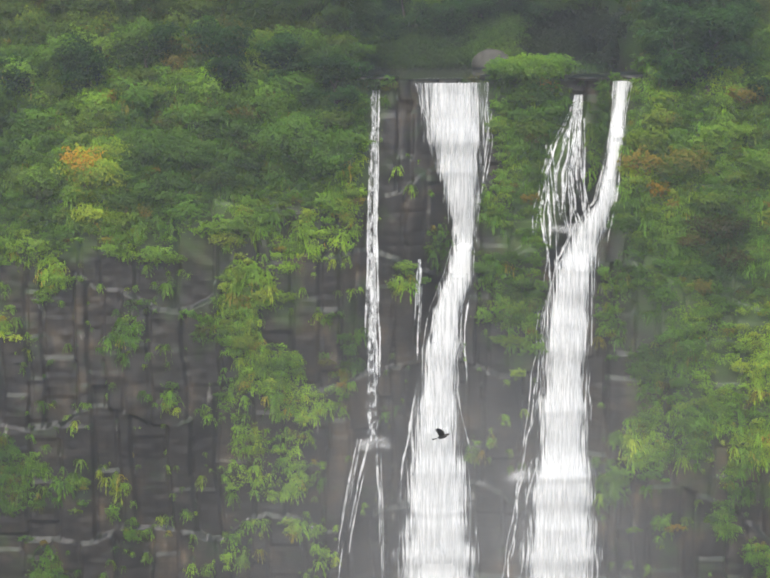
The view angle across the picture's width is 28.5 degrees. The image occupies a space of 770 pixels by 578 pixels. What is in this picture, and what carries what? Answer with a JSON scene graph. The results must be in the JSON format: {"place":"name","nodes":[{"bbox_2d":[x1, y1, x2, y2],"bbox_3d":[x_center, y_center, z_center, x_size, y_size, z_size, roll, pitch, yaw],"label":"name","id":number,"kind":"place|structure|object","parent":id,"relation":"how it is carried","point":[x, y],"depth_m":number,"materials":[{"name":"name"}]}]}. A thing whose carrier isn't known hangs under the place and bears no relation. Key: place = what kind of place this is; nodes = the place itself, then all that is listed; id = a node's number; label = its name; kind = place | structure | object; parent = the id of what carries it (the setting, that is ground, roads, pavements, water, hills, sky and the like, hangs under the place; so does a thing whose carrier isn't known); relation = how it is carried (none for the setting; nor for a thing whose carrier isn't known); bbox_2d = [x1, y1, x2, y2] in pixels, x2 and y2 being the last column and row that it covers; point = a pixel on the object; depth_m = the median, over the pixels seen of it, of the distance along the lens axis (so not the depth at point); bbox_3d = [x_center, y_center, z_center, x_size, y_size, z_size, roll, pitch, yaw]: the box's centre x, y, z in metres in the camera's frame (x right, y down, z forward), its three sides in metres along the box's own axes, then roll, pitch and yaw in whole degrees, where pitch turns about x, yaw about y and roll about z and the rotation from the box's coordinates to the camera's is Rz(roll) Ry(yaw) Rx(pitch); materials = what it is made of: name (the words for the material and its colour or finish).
{"place":"outdoors","nodes":[
{"label":"outdoors","id":0,"kind":"place"},
{"bbox_2d":[0,0,769,577],"bbox_3d":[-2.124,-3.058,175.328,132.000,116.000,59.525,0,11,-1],"label":"cliff","id":1,"kind":"structure","parent":0,"point":[120,398],"depth_m":151.95,"materials":[{"name":"grey stone"}]},
{"bbox_2d":[0,49,48,112],"bbox_3d":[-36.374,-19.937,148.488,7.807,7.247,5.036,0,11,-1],"label":"tree","id":2,"kind":"object","parent":1,"relation":"on","point":[7,72],"depth_m":147.11,"materials":[{"name":"green plant"}]},
{"bbox_2d":[51,28,109,89],"bbox_3d":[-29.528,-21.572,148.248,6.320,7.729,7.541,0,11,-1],"label":"tree","id":3,"kind":"object","parent":1,"relation":"on","point":[83,54],"depth_m":145.94,"materials":[{"name":"green plant"}]},
{"bbox_2d":[116,20,184,80],"bbox_3d":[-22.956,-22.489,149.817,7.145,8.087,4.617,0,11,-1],"label":"tree","id":4,"kind":"object","parent":1,"relation":"on","point":[160,46],"depth_m":148.50,"materials":[{"name":"green plant"}]},
{"bbox_2d":[183,15,262,106],"bbox_3d":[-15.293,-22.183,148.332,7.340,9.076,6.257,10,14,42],"label":"tree","id":5,"kind":"object","parent":1,"relation":"on","point":[235,62],"depth_m":146.84,"materials":[{"name":"green plant"}]},
{"bbox_2d":[252,29,310,88],"bbox_3d":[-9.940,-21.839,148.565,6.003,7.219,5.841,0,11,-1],"label":"tree","id":6,"kind":"object","parent":1,"relation":"on","point":[277,44],"depth_m":146.82,"materials":[{"name":"green plant"}]},
{"bbox_2d":[301,51,374,111],"bbox_3d":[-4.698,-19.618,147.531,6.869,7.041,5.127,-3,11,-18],"label":"tree","id":7,"kind":"object","parent":1,"relation":"on","point":[346,92],"depth_m":146.13,"materials":[{"name":"green plant"}]},
{"bbox_2d":[336,90,421,577],"bbox_3d":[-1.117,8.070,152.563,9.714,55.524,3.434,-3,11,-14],"label":"waterfall","id":8,"kind":"structure","parent":1,"relation":"on","point":[374,254],"depth_m":150.94,"materials":[{"name":"liquid"}]},
{"bbox_2d":[0,0,769,577],"bbox_3d":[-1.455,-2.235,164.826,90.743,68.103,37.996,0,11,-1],"label":"shrubs","id":9,"kind":"object","parent":1,"relation":"on","point":[260,132],"depth_m":149.35,"materials":[{"name":"green plant"}]},
{"bbox_2d":[0,0,769,577],"bbox_3d":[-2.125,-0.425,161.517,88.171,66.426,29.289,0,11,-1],"label":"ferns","id":10,"kind":"object","parent":1,"relation":"on","point":[294,406],"depth_m":150.92,"materials":[{"name":"green plant"}]},
{"bbox_2d":[400,82,492,520],"bbox_3d":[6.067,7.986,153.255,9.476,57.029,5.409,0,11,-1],"label":"waterfall strands","id":11,"kind":"object","parent":1,"relation":"attached to","point":[466,311],"depth_m":152.00},
{"bbox_2d":[358,165,590,481],"bbox_3d":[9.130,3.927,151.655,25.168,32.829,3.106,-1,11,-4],"label":"waterfall splashes","id":12,"kind":"object","parent":1,"relation":"attached to","point":[456,434],"depth_m":152.62,"materials":[{"name":"white liquid"}]},
{"bbox_2d":[471,49,508,68],"bbox_3d":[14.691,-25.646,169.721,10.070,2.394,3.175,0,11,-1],"label":"bank boulders","id":13,"kind":"structure","parent":1,"relation":"on","point":[486,58],"depth_m":168.61,"materials":[{"name":"stone"}]},
{"bbox_2d":[467,0,522,28],"bbox_3d":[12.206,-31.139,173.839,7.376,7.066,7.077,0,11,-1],"label":"tree","id":14,"kind":"object","parent":1,"relation":"on","point":[484,3],"depth_m":171.49,"materials":[{"name":"green plant"}]},
{"bbox_2d":[354,67,644,79],"bbox_3d":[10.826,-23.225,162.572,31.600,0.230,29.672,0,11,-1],"label":"river","id":15,"kind":"structure","parent":1,"relation":"on","point":[430,73],"depth_m":159.37,"materials":[{"name":"grey liquid"}]},
{"bbox_2d":[359,72,642,80],"bbox_3d":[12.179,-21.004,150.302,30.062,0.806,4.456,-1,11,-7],"label":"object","id":16,"kind":"object","parent":15,"relation":"on","point":[584,77],"depth_m":149.82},
{"bbox_2d":[487,0,552,29],"bbox_3d":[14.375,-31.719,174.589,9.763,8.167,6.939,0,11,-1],"label":"tree","id":17,"kind":"object","parent":1,"relation":"on","point":[526,7],"depth_m":172.96,"materials":[{"name":"green plant"}]},
{"bbox_2d":[532,95,590,282],"bbox_3d":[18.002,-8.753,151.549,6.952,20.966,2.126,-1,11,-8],"label":"waterfall","id":18,"kind":"structure","parent":1,"relation":"on","point":[576,100],"depth_m":151.07,"materials":[{"name":"liquid"}]},
{"bbox_2d":[502,81,632,577],"bbox_3d":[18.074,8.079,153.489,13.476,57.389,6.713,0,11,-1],"label":"waterfall strands","id":19,"kind":"object","parent":1,"relation":"attached to","point":[592,203],"depth_m":153.06,"materials":[{"name":"liquid"}]},
{"bbox_2d":[506,81,631,577],"bbox_3d":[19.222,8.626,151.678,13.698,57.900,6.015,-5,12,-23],"label":"waterfall","id":20,"kind":"structure","parent":1,"relation":"on","point":[614,147],"depth_m":152.38,"materials":[{"name":"liquid"}]},
{"bbox_2d":[634,21,718,106],"bbox_3d":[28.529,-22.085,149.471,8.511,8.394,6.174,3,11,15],"label":"tree","id":21,"kind":"object","parent":1,"relation":"on","point":[668,45],"depth_m":148.41,"materials":[{"name":"green plant"}]},
{"bbox_2d":[637,0,729,28],"bbox_3d":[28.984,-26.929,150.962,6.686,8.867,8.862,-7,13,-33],"label":"tree","id":22,"kind":"object","parent":1,"relation":"on","point":[670,7],"depth_m":149.49,"materials":[{"name":"green plant"}]},
{"bbox_2d":[654,0,753,95],"bbox_3d":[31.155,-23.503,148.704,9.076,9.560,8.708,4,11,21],"label":"tree","id":23,"kind":"object","parent":1,"relation":"on","point":[717,22],"depth_m":147.88,"materials":[{"name":"green plant"}]},
{"bbox_2d":[696,39,769,119],"bbox_3d":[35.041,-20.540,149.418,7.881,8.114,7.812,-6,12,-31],"label":"tree","id":24,"kind":"object","parent":1,"relation":"on","point":[732,51],"depth_m":148.54,"materials":[{"name":"green plant"}]},
{"bbox_2d":[714,0,759,35],"bbox_3d":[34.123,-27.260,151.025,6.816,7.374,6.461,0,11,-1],"label":"tree","id":25,"kind":"object","parent":1,"relation":"on","point":[740,5],"depth_m":150.15,"materials":[{"name":"green plant"}]},
{"bbox_2d":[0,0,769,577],"label":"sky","id":26,"kind":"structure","parent":0,"point":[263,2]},
{"bbox_2d":[383,83,492,577],"bbox_3d":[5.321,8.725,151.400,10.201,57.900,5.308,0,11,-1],"label":"waterfall","id":27,"kind":"structure","parent":0,"point":[459,257],"depth_m":151.57,"materials":[{"name":"liquid"}]},
{"bbox_2d":[432,428,448,439],"bbox_3d":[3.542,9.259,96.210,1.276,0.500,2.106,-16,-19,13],"label":"bird","id":28,"kind":"object","parent":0,"point":[440,434],"depth_m":95.98},
{"bbox_2d":[120,173,769,577],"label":"mist","id":29,"kind":"structure","parent":0,"point":[466,449],"depth_m":143.57,"materials":[{"name":"white liquid"}]}
]}

